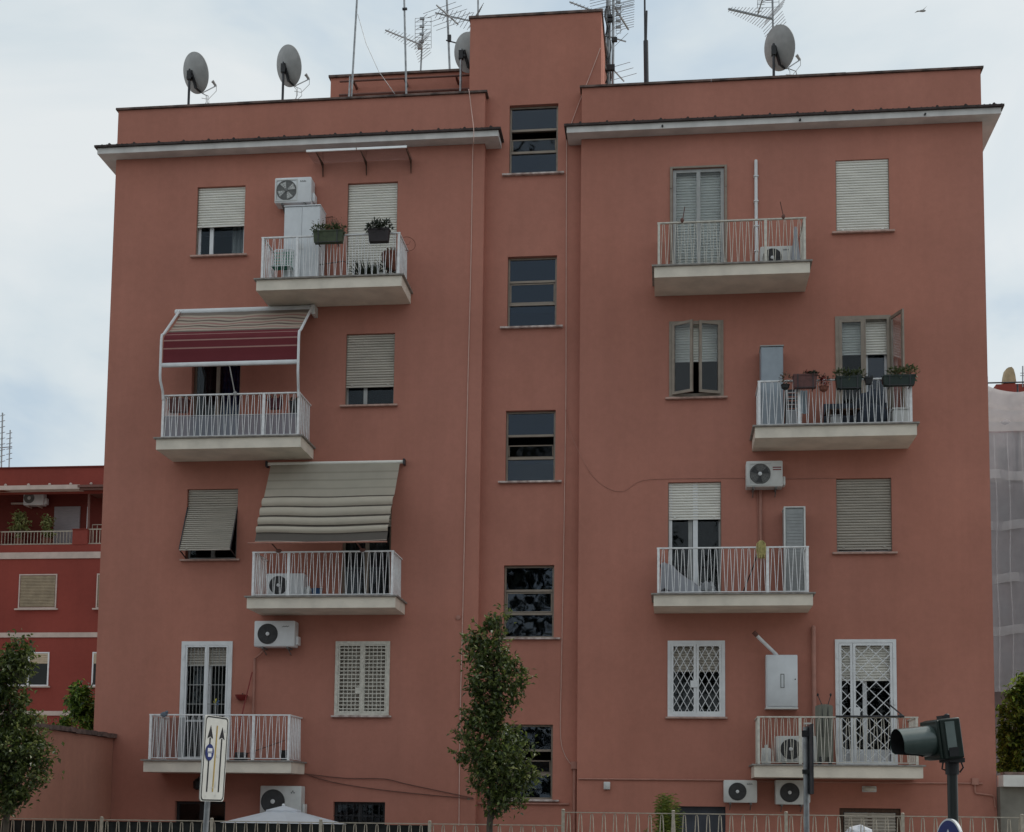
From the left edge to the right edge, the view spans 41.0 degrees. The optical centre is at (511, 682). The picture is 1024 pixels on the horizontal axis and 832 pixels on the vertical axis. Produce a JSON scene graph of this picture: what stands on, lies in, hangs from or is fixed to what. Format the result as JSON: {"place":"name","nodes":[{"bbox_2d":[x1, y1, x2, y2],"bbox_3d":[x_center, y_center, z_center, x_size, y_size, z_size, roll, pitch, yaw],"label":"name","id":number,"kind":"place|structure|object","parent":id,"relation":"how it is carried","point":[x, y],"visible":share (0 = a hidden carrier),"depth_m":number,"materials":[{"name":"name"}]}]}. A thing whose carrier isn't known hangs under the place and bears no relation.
{"place":"outdoors","nodes":[
{"label":"outdoors","id":0,"kind":"place"},
{"bbox_2d":[0,628,64,831],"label":"street tree","id":1,"kind":"object","parent":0,"point":[16,763],"visible":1,"depth_m":19.73,"materials":[{"name":"green plant"}]},
{"bbox_2d":[0,816,560,831],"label":"fence","id":2,"kind":"object","parent":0,"point":[51,825],"visible":0.96,"depth_m":21.35,"materials":[{"name":"metal"}]},
{"bbox_2d":[447,603,549,831],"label":"street tree","id":3,"kind":"object","parent":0,"point":[492,764],"visible":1,"depth_m":18.92,"materials":[{"name":"green plant"}]},
{"bbox_2d":[0,0,1023,466],"label":"sky","id":4,"kind":"structure","parent":0,"point":[67,66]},
{"bbox_2d":[561,809,1023,831],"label":"fence","id":5,"kind":"object","parent":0,"point":[903,816],"visible":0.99,"depth_m":20.33,"materials":[{"name":"metal"}]},
{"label":"yard ground","id":6,"kind":"structure","parent":0,"visible":0},
{"bbox_2d":[0,465,103,728],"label":"apartment building","id":7,"kind":"structure","parent":6,"relation":"on","point":[49,596],"depth_m":53.88,"materials":[{"name":"red paint"}]},
{"bbox_2d":[0,413,11,466],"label":"tv antenna","id":8,"kind":"object","parent":7,"relation":"on","point":[9,438],"visible":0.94,"depth_m":57.85,"materials":[{"name":"metal"}]},
{"bbox_2d":[7,509,31,543],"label":"potted plant","id":9,"kind":"object","parent":7,"relation":"on","point":[18,518],"visible":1,"depth_m":54.82,"materials":[{"name":"green plant"}]},
{"bbox_2d":[8,652,49,686],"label":"window","id":10,"kind":"structure","parent":7,"relation":"in","point":[40,679],"depth_m":53.57,"materials":[{"name":"white paint"}]},
{"bbox_2d":[11,494,48,508],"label":"air conditioner","id":11,"kind":"object","parent":7,"relation":"attached to","point":[41,501],"visible":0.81,"depth_m":55.39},
{"bbox_2d":[14,574,57,609],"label":"window","id":12,"kind":"structure","parent":7,"relation":"in","point":[37,592],"depth_m":53.88,"materials":[{"name":"plastic"}]},
{"bbox_2d":[37,514,56,542],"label":"potted plant","id":13,"kind":"object","parent":7,"relation":"on","point":[47,521],"visible":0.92,"depth_m":54.66,"materials":[{"name":"green plant"}]},
{"bbox_2d":[53,506,80,544],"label":"terrace door","id":14,"kind":"structure","parent":7,"relation":"in","point":[68,518],"depth_m":55.51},
{"bbox_2d":[0,719,116,820],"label":"garden wall","id":15,"kind":"structure","parent":6,"relation":"on","point":[81,789],"depth_m":25.09,"materials":[{"name":"paint"}]},
{"bbox_2d":[51,711,78,727],"bbox_3d":[-9.219,2.447,27.986,0.482,3.724,0.537,5,-7,-36],"label":"shrub","id":16,"kind":"object","parent":6,"relation":"on","point":[66,721],"visible":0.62,"depth_m":28.09,"materials":[{"name":"green plant"}]},
{"bbox_2d":[62,679,94,729],"bbox_3d":[-9.163,2.156,29.007,0.938,4.497,0.725,0,-5,7],"label":"shrub","id":17,"kind":"object","parent":6,"relation":"on","point":[80,703],"visible":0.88,"depth_m":29.07,"materials":[{"name":"green plant"}]},
{"bbox_2d":[220,804,343,823],"bbox_3d":[-3.975,3.036,23.694,3.288,1.871,3.288,0,-5,7],"label":"parasol","id":18,"kind":"object","parent":6,"relation":"on","point":[283,813],"visible":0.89,"depth_m":23.35,"materials":[{"name":"white fabric"}]},
{"bbox_2d":[94,9,1004,831],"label":"apartment building","id":19,"kind":"structure","parent":6,"relation":"on","point":[634,351],"depth_m":26.52,"materials":[{"name":"paint"}]},
{"bbox_2d":[168,396,190,412],"bbox_3d":[-6.531,-5.451,26.815,0.544,0.343,0.284,0,-5,7],"label":"planter","id":20,"kind":"object","parent":19,"relation":"attached to","point":[182,401],"visible":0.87,"depth_m":26.73,"materials":[{"name":"white plastic"}]},
{"bbox_2d":[183,52,216,103],"bbox_3d":[-6.510,-11.794,28.227,0.676,2.247,0.690,0,-5,7],"label":"satellite dish","id":21,"kind":"object","parent":19,"relation":"attached to","point":[195,72],"visible":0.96,"depth_m":28.12,"materials":[{"name":"metal"}]},
{"bbox_2d":[176,801,224,821],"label":"window","id":22,"kind":"structure","parent":19,"relation":"in","point":[201,817],"depth_m":26.73,"materials":[{"name":"glass"}]},
{"bbox_2d":[178,641,232,759],"bbox_3d":[-5.971,0.394,27.000,1.030,2.365,0.475,0,-5,7],"label":"balcony door","id":23,"kind":"structure","parent":19,"relation":"in","point":[210,662],"depth_m":26.92,"materials":[{"name":"white paint"}]},
{"bbox_2d":[179,489,239,560],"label":"window","id":24,"kind":"structure","parent":19,"relation":"in","point":[210,519],"depth_m":27.07,"materials":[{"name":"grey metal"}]},
{"bbox_2d":[194,366,240,415],"bbox_3d":[-5.895,-5.747,27.626,0.994,2.311,0.242,0,-5,6],"label":"balcony door","id":25,"kind":"structure","parent":19,"relation":"in","point":[206,373],"depth_m":27.71,"materials":[{"name":"glass"}]},
{"bbox_2d":[190,187,246,257],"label":"window","id":26,"kind":"structure","parent":19,"relation":"in","point":[217,207],"depth_m":27.82,"materials":[{"name":"white paint"}]},
{"bbox_2d":[164,413,296,435],"bbox_3d":[-5.425,-4.951,26.412,2.660,0.431,0.017,0,-5,7],"label":"privacy screen","id":27,"kind":"object","parent":19,"relation":"attached to","point":[234,424],"visible":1,"depth_m":26.42,"materials":[{"name":"fabric"}]},
{"bbox_2d":[159,304,317,399],"bbox_3d":[-5.385,-6.478,26.806,2.903,2.091,1.143,0,-5,7],"label":"striped awning","id":28,"kind":"object","parent":19,"relation":"attached to","point":[238,336],"visible":1,"depth_m":26.39,"materials":[{"name":"red fabric"}]},
{"bbox_2d":[251,650,263,737],"bbox_3d":[-4.930,0.454,26.574,0.312,2.170,0.069,-5,-7,44],"label":"pipe","id":29,"kind":"object","parent":19,"relation":"attached to","point":[254,673],"visible":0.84,"depth_m":26.67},
{"bbox_2d":[254,621,300,654],"bbox_3d":[-4.543,-0.856,26.566,0.854,0.635,0.371,0,-5,7],"label":"air conditioner","id":30,"kind":"object","parent":19,"relation":"attached to","point":[275,634],"visible":1,"depth_m":26.43,"materials":[{"name":"plastic"}]},
{"bbox_2d":[270,249,294,276],"bbox_3d":[-4.479,-8.142,26.845,0.418,0.755,0.395,0,-5,7],"label":"folding chair","id":31,"kind":"object","parent":19,"relation":"on","point":[287,266],"visible":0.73,"depth_m":26.86,"materials":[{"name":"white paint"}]},
{"bbox_2d":[260,786,306,813],"bbox_3d":[-4.370,2.350,26.242,0.856,0.720,0.371,0,-5,7],"label":"air conditioner","id":32,"kind":"object","parent":19,"relation":"attached to","point":[271,797],"visible":0.86,"depth_m":26.11,"materials":[{"name":"plastic"}]},
{"bbox_2d":[266,573,306,595],"bbox_3d":[-4.328,-1.831,26.464,0.788,0.508,0.315,0,-5,7],"label":"air conditioner","id":33,"kind":"object","parent":19,"relation":"on","point":[294,582],"visible":0.73,"depth_m":26.35,"materials":[{"name":"plastic"}]},
{"bbox_2d":[277,44,309,99],"bbox_3d":[-4.551,-11.820,27.986,0.659,2.299,0.680,0,-5,7],"label":"satellite dish","id":34,"kind":"object","parent":19,"relation":"attached to","point":[289,66],"visible":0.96,"depth_m":27.90,"materials":[{"name":"metal"}]},
{"bbox_2d":[274,177,316,213],"bbox_3d":[-4.315,-9.708,27.380,0.800,0.654,0.371,0,-5,7],"label":"air conditioner","id":35,"kind":"object","parent":19,"relation":"attached to","point":[296,191],"visible":0.98,"depth_m":27.24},
{"bbox_2d":[283,204,325,276],"bbox_3d":[-4.110,-8.560,27.100,0.742,1.626,0.450,0,-5,7],"label":"cabinet","id":36,"kind":"object","parent":19,"relation":"on","point":[298,219],"visible":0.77,"depth_m":26.92,"materials":[{"name":"white metal"}]},
{"bbox_2d":[247,458,405,552],"bbox_3d":[-3.534,-3.412,26.309,2.786,1.979,1.133,0,-5,7],"label":"grey awning","id":37,"kind":"object","parent":19,"relation":"on","point":[330,502],"visible":1,"depth_m":26.19,"materials":[{"name":"fabric"}]},
{"bbox_2d":[309,217,346,246],"bbox_3d":[-3.523,-8.690,26.402,0.752,0.546,0.359,0,-5,7],"label":"planter","id":38,"kind":"object","parent":19,"relation":"hanging from","point":[324,235],"visible":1,"depth_m":26.32,"materials":[{"name":"green plastic"}]},
{"bbox_2d":[306,145,411,176],"bbox_3d":[-3.019,-10.335,27.159,2.011,0.302,0.620,0,-5,7],"label":"door canopy","id":39,"kind":"object","parent":19,"relation":"attached to","point":[358,148],"visible":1,"depth_m":26.91,"materials":[{"name":"white metal"}]},
{"bbox_2d":[334,802,384,824],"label":"window","id":40,"kind":"structure","parent":19,"relation":"in","point":[360,804],"depth_m":26.34,"materials":[{"name":"glass"}]},
{"bbox_2d":[331,641,390,716],"bbox_3d":[-2.886,-0.051,26.560,1.173,1.475,0.285,0,-5,7],"label":"window","id":41,"kind":"structure","parent":19,"relation":"in","point":[362,668],"depth_m":26.52,"materials":[{"name":"white paint"}]},
{"bbox_2d":[348,259,382,274],"bbox_3d":[-2.817,-7.992,26.670,0.718,0.449,0.674,3,-6,-25],"label":"potted plant","id":42,"kind":"object","parent":19,"relation":"on","point":[357,270],"visible":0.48,"depth_m":26.51,"materials":[{"name":"green plant"}]},
{"bbox_2d":[342,506,391,594],"bbox_3d":[-2.828,-2.663,26.932,0.983,2.311,0.323,0,-5,7],"label":"balcony door","id":43,"kind":"structure","parent":19,"relation":"in","point":[382,568],"depth_m":27.01,"materials":[{"name":"brown metal"}]},
{"bbox_2d":[340,334,397,406],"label":"window","id":44,"kind":"structure","parent":19,"relation":"in","point":[369,358],"depth_m":27.15,"materials":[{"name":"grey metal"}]},
{"bbox_2d":[348,0,394,95],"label":"tv antenna","id":45,"kind":"object","parent":19,"relation":"on","point":[352,76],"visible":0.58,"depth_m":28.66,"materials":[{"name":"metal"}]},
{"bbox_2d":[347,183,397,274],"bbox_3d":[-2.791,-8.844,27.381,1.011,2.312,0.059,0,-5,7],"label":"balcony door","id":46,"kind":"structure","parent":19,"relation":"in","point":[366,202],"depth_m":27.43,"materials":[{"name":"white paint"}]},
{"bbox_2d":[364,217,394,243],"bbox_3d":[-2.555,-8.691,26.303,0.625,0.512,0.361,0,-5,7],"label":"planter","id":47,"kind":"object","parent":19,"relation":"attached to","point":[378,232],"visible":1,"depth_m":26.23,"materials":[{"name":"plastic"}]},
{"bbox_2d":[381,247,396,272],"bbox_3d":[-2.345,-8.143,26.689,0.405,0.770,0.410,0,-5,7],"label":"potted plant","id":48,"kind":"object","parent":19,"relation":"on","point":[393,261],"visible":0.61,"depth_m":26.55,"materials":[{"name":"green plant"}]},
{"bbox_2d":[339,74,469,96],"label":"roof pipes","id":49,"kind":"object","parent":19,"relation":"attached to","point":[402,92],"visible":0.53,"depth_m":28.91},
{"bbox_2d":[385,0,431,93],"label":"tv antenna","id":50,"kind":"object","parent":19,"relation":"on","point":[404,8],"visible":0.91,"depth_m":28.76,"materials":[{"name":"metal"}]},
{"bbox_2d":[415,15,431,69],"bbox_3d":[-1.982,-13.513,30.095,0.385,2.394,0.206,0,-5,7],"label":"tv antenna","id":51,"kind":"object","parent":19,"relation":"on","point":[422,32],"visible":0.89,"depth_m":30.15,"materials":[{"name":"metal"}]},
{"bbox_2d":[423,0,483,68],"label":"tv antenna","id":52,"kind":"object","parent":19,"relation":"on","point":[447,16],"visible":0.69,"depth_m":29.47,"materials":[{"name":"metal"}]},
{"bbox_2d":[454,32,469,90],"bbox_3d":[-0.914,-12.008,28.383,0.646,2.829,0.671,0,-5,7],"label":"satellite dish","id":53,"kind":"object","parent":19,"relation":"on","point":[462,52],"visible":0.64,"depth_m":28.34,"materials":[{"name":"metal"}]},
{"bbox_2d":[458,89,473,825],"bbox_3d":[-0.889,-4.651,26.648,0.107,14.801,0.746,1,-5,-8],"label":"cable","id":54,"kind":"object","parent":19,"relation":"attached to","point":[466,433],"visible":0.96,"depth_m":26.70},
{"bbox_2d":[498,411,561,483],"bbox_3d":[0.367,-4.600,26.851,1.238,1.449,0.275,0,-5,7],"label":"stair window","id":55,"kind":"structure","parent":19,"relation":"in","point":[508,458],"depth_m":26.88,"materials":[{"name":"grey metal"}]},
{"bbox_2d":[500,257,562,328],"bbox_3d":[0.402,-7.702,27.141,1.238,1.474,0.275,0,-5,7],"label":"stair window","id":56,"kind":"structure","parent":19,"relation":"in","point":[542,282],"depth_m":27.17,"materials":[{"name":"brown metal"}]},
{"bbox_2d":[503,566,559,639],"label":"stair window","id":57,"kind":"structure","parent":19,"relation":"in","point":[548,591],"depth_m":26.58,"materials":[{"name":"grey metal"}]},
{"bbox_2d":[504,725,558,801],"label":"stair window","id":58,"kind":"structure","parent":19,"relation":"in","point":[550,772],"depth_m":26.27,"materials":[{"name":"grey metal"}]},
{"bbox_2d":[502,106,563,176],"bbox_3d":[0.438,-10.828,27.434,1.238,1.479,0.275,0,-5,7],"label":"stair window","id":59,"kind":"structure","parent":19,"relation":"in","point":[555,151],"depth_m":27.46,"materials":[{"name":"grey metal"}]},
{"bbox_2d":[571,762,576,831],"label":"downpipe","id":60,"kind":"object","parent":19,"relation":"attached to","point":[574,766],"visible":1,"depth_m":25.99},
{"bbox_2d":[560,48,600,763],"bbox_3d":[1.340,-5.548,26.746,0.703,14.313,0.012,0,-5,7],"label":"cable","id":61,"kind":"object","parent":19,"relation":"attached to","point":[565,415],"visible":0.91,"depth_m":26.70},
{"bbox_2d":[569,0,611,83],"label":"tv antenna","id":62,"kind":"object","parent":19,"relation":"on","point":[608,74],"visible":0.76,"depth_m":29.17,"materials":[{"name":"metal"}]},
{"bbox_2d":[590,0,636,83],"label":"tv antenna","id":63,"kind":"object","parent":19,"relation":"on","point":[614,39],"visible":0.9,"depth_m":29.16,"materials":[{"name":"metal"}]},
{"bbox_2d":[643,0,648,81],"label":"tv antenna","id":64,"kind":"object","parent":19,"relation":"on","point":[646,61],"visible":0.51,"depth_m":28.20,"materials":[{"name":"metal"}]},
{"bbox_2d":[660,562,702,592],"bbox_3d":[3.158,-1.902,25.525,0.799,0.657,0.550,0,-5,7],"label":"covered lounger","id":65,"kind":"object","parent":19,"relation":"on","point":[668,575],"visible":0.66,"depth_m":25.29,"materials":[{"name":"fabric"}]},
{"bbox_2d":[668,483,720,592],"bbox_3d":[3.480,-2.662,26.119,0.997,2.302,0.144,0,-5,7],"label":"balcony door","id":66,"kind":"structure","parent":19,"relation":"in","point":[695,502],"depth_m":26.14,"materials":[{"name":"grey metal"}]},
{"bbox_2d":[665,319,726,399],"bbox_3d":[3.539,-6.195,26.316,1.176,1.543,0.445,0,-5,7],"label":"window","id":67,"kind":"structure","parent":19,"relation":"in","point":[691,341],"depth_m":26.34,"materials":[{"name":"grey metal"}]},
{"bbox_2d":[665,640,726,718],"bbox_3d":[3.484,-0.034,25.932,1.150,1.472,0.490,0,-5,7],"label":"window","id":68,"kind":"structure","parent":19,"relation":"in","point":[686,659],"depth_m":25.79,"materials":[{"name":"white paint"}]},
{"bbox_2d":[670,164,726,263],"bbox_3d":[3.626,-8.869,26.645,1.097,2.362,0.208,0,-5,7],"label":"balcony door","id":69,"kind":"structure","parent":19,"relation":"in","point":[701,191],"depth_m":26.72,"materials":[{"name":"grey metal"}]},
{"bbox_2d":[676,806,724,831],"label":"window","id":70,"kind":"structure","parent":19,"relation":"in","point":[690,818],"depth_m":25.63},
{"bbox_2d":[723,780,756,809],"bbox_3d":[4.208,2.085,25.285,0.603,0.547,0.371,0,-5,7],"label":"air conditioner","id":71,"kind":"object","parent":19,"relation":"attached to","point":[739,791],"visible":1,"depth_m":25.14,"materials":[{"name":"plastic"}]},
{"bbox_2d":[743,540,765,590],"bbox_3d":[4.398,-2.113,25.155,0.146,0.910,0.662,4,-6,-32],"label":"mop","id":72,"kind":"object","parent":19,"relation":"hanging from","point":[761,548],"visible":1,"depth_m":24.93,"materials":[{"name":"yellow plastic"}]},
{"bbox_2d":[753,159,758,260],"bbox_3d":[4.708,-8.919,26.416,0.090,2.384,0.087,0,-5,7],"label":"pipe","id":73,"kind":"object","parent":19,"relation":"on","point":[756,200],"visible":0.68,"depth_m":26.43,"materials":[{"name":"white paint"}]},
{"bbox_2d":[728,0,785,33],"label":"tv antenna","id":74,"kind":"object","parent":19,"relation":"on","point":[759,11],"visible":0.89,"depth_m":27.05,"materials":[{"name":"metal"}]},
{"bbox_2d":[757,490,762,590],"bbox_3d":[4.678,-2.627,25.829,0.098,2.086,0.060,0,-5,7],"label":"pipe","id":75,"kind":"object","parent":19,"relation":"attached to","point":[760,527],"visible":0.54,"depth_m":25.84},
{"bbox_2d":[745,461,784,497],"bbox_3d":[4.768,-3.822,25.781,0.728,0.626,0.371,0,-5,7],"label":"air conditioner","id":76,"kind":"object","parent":19,"relation":"attached to","point":[763,475],"visible":1,"depth_m":25.64,"materials":[{"name":"plastic"}]},
{"bbox_2d":[759,345,783,423],"bbox_3d":[4.900,-5.485,25.877,0.438,1.682,0.392,0,-5,7],"label":"cabinet","id":77,"kind":"object","parent":19,"relation":"on","point":[771,362],"visible":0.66,"depth_m":25.71,"materials":[{"name":"grey metal"}]},
{"bbox_2d":[752,631,797,709],"bbox_3d":[4.870,-0.222,25.415,0.834,1.447,0.397,0,-5,7],"label":"boiler cabinet","id":78,"kind":"object","parent":19,"relation":"attached to","point":[781,682],"visible":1,"depth_m":25.28,"materials":[{"name":"white metal"}]},
{"bbox_2d":[759,246,791,260],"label":"air conditioner","id":79,"kind":"object","parent":19,"relation":"on","point":[778,255],"visible":0.45,"depth_m":25.91,"materials":[{"name":"plastic"}]},
{"bbox_2d":[764,24,800,75],"bbox_3d":[5.318,-11.752,26.789,0.717,2.165,0.705,0,-5,7],"label":"satellite dish","id":80,"kind":"object","parent":19,"relation":"attached to","point":[779,48],"visible":1,"depth_m":26.77,"materials":[{"name":"metal"}]},
{"bbox_2d":[578,778,995,807],"bbox_3d":[5.026,2.012,25.358,7.607,0.535,0.057,0,-5,7],"label":"conduit","id":81,"kind":"object","parent":19,"relation":"attached to","point":[974,781],"visible":0.93,"depth_m":25.27,"materials":[{"name":"metal"}]},
{"bbox_2d":[774,780,809,811],"bbox_3d":[5.153,2.094,25.175,0.630,0.581,0.371,0,-5,7],"label":"air conditioner","id":82,"kind":"object","parent":19,"relation":"attached to","point":[788,792],"visible":0.98,"depth_m":25.04,"materials":[{"name":"plastic"}]},
{"bbox_2d":[782,506,805,590],"bbox_3d":[5.245,-2.400,25.500,0.396,1.677,0.440,0,-5,7],"label":"cabinet","id":83,"kind":"object","parent":19,"relation":"on","point":[794,525],"visible":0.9,"depth_m":25.31,"materials":[{"name":"grey plastic"}]},
{"bbox_2d":[775,736,816,763],"bbox_3d":[5.212,1.250,25.028,0.776,0.524,0.315,0,-5,7],"label":"air conditioner","id":84,"kind":"object","parent":19,"relation":"on","point":[788,748],"visible":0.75,"depth_m":24.93,"materials":[{"name":"plastic"}]},
{"bbox_2d":[786,389,807,423],"bbox_3d":[5.298,-5.070,25.487,0.385,0.805,0.293,0,-5,7],"label":"clothes horse","id":85,"kind":"object","parent":19,"relation":"on","point":[803,411],"visible":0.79,"depth_m":25.41},
{"bbox_2d":[792,369,819,391],"bbox_3d":[5.391,-5.535,25.090,0.495,0.377,0.360,0,-5,7],"label":"planter","id":86,"kind":"object","parent":19,"relation":"attached to","point":[806,379],"visible":1,"depth_m":25.01,"materials":[{"name":"brown plastic"}]},
{"bbox_2d":[811,625,816,763],"bbox_3d":[5.607,0.232,25.441,0.080,2.602,0.133,0,-5,7],"label":"pipe","id":87,"kind":"object","parent":19,"relation":"on","point":[813,640],"visible":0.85,"depth_m":25.43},
{"bbox_2d":[815,693,832,763],"bbox_3d":[5.676,0.850,24.895,0.320,1.312,0.231,0,-5,7],"label":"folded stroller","id":88,"kind":"object","parent":19,"relation":"on","point":[821,709],"visible":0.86,"depth_m":24.85,"materials":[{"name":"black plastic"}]},
{"bbox_2d":[831,367,867,392],"bbox_3d":[6.158,-5.541,24.999,0.649,0.451,0.355,0,-5,7],"label":"planter","id":89,"kind":"object","parent":19,"relation":"attached to","point":[853,381],"visible":1,"depth_m":24.92,"materials":[{"name":"green plastic"}]},
{"bbox_2d":[823,403,891,422],"bbox_3d":[6.436,-4.963,25.531,1.185,0.618,0.490,0,-5,7],"label":"bench","id":90,"kind":"object","parent":19,"relation":"on","point":[850,414],"visible":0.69,"depth_m":25.76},
{"bbox_2d":[832,159,894,233],"bbox_3d":[6.727,-9.308,26.332,1.171,1.471,0.275,0,-5,7],"label":"window","id":91,"kind":"structure","parent":19,"relation":"in","point":[862,186],"depth_m":26.30,"materials":[{"name":"white paint"}]},
{"bbox_2d":[832,479,897,553],"bbox_3d":[6.610,-3.109,25.757,1.185,1.445,0.275,0,-5,7],"label":"window","id":92,"kind":"structure","parent":19,"relation":"in","point":[863,506],"depth_m":25.76,"materials":[{"name":"white paint"}]},
{"bbox_2d":[835,639,897,764],"bbox_3d":[6.564,0.390,25.451,1.110,2.366,0.255,0,-5,7],"label":"balcony door","id":93,"kind":"structure","parent":19,"relation":"in","point":[862,660],"depth_m":25.42,"materials":[{"name":"white paint"}]},
{"bbox_2d":[839,808,899,831],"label":"window","id":94,"kind":"structure","parent":19,"relation":"in","point":[856,820],"depth_m":25.20,"materials":[{"name":"grey glass"}]},
{"bbox_2d":[835,308,904,415],"bbox_3d":[6.830,-5.787,25.946,1.301,2.361,0.578,-2,-6,28],"label":"balcony door","id":95,"kind":"structure","parent":19,"relation":"in","point":[866,335],"depth_m":26.05,"materials":[{"name":"grey metal"}]},
{"bbox_2d":[855,389,887,421],"bbox_3d":[6.668,-5.074,25.376,0.610,0.817,0.456,0,-5,7],"label":"armchair","id":96,"kind":"object","parent":19,"relation":"on","point":[877,413],"visible":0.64,"depth_m":25.26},
{"bbox_2d":[889,407,909,421],"bbox_3d":[7.150,-4.842,25.213,0.357,0.332,0.375,0,-5,7],"label":"storage box","id":97,"kind":"object","parent":19,"relation":"on","point":[892,414],"visible":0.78,"depth_m":25.05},
{"bbox_2d":[882,363,920,389],"bbox_3d":[7.082,-5.580,24.899,0.681,0.456,0.359,0,-5,7],"label":"planter","id":98,"kind":"object","parent":19,"relation":"attached to","point":[898,379],"visible":1,"depth_m":24.82,"materials":[{"name":"green plastic"}]},
{"bbox_2d":[643,793,685,831],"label":"fern plant","id":99,"kind":"object","parent":6,"relation":"on","point":[666,806],"visible":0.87,"depth_m":23.07,"materials":[{"name":"green plant"}]},
{"bbox_2d":[988,381,1023,785],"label":"scaffold","id":100,"kind":"object","parent":6,"relation":"on","point":[1006,431],"visible":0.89,"depth_m":52.57,"materials":[{"name":"metal"}]},
{"bbox_2d":[994,367,1023,777],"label":"scaffolded building","id":101,"kind":"structure","parent":6,"relation":"on","point":[1009,374],"depth_m":59.26,"materials":[{"name":"paint"}]},
{"bbox_2d":[995,670,1023,776],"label":"laurel","id":102,"kind":"object","parent":6,"relation":"on","point":[1010,745],"visible":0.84,"depth_m":30.17,"materials":[{"name":"green plant"}]},
{"bbox_2d":[997,772,1023,831],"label":"boundary wall","id":103,"kind":"structure","parent":6,"relation":"on","point":[1010,794],"depth_m":24.71,"materials":[{"name":"concrete"}]},
{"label":"road","id":104,"kind":"structure","parent":0,"visible":0},
{"bbox_2d":[199,715,228,831],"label":"road sign","id":105,"kind":"object","parent":104,"relation":"on","point":[213,760],"visible":1,"depth_m":14.26,"materials":[{"name":"white metal"}]},
{"bbox_2d":[802,724,813,831],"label":"road sign","id":106,"kind":"object","parent":104,"relation":"on","point":[808,763],"visible":1,"depth_m":13.07,"materials":[{"name":"metal"}]},
{"bbox_2d":[890,713,964,821],"bbox_3d":[2.923,1.529,9.559,0.490,2.636,0.271,2,-5,-10],"label":"traffic light","id":107,"kind":"object","parent":104,"relation":"on","point":[939,738],"visible":1,"depth_m":9.58,"materials":[{"name":"black plastic"}]},
{"bbox_2d":[920,720,942,759],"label":"lamp door","id":108,"kind":"structure","parent":107,"relation":"in","point":[938,755],"depth_m":9.58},
{"bbox_2d":[937,819,962,831],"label":"road sign","id":109,"kind":"object","parent":107,"relation":"attached to","point":[949,825],"visible":1,"depth_m":9.59,"materials":[{"name":"metal"}]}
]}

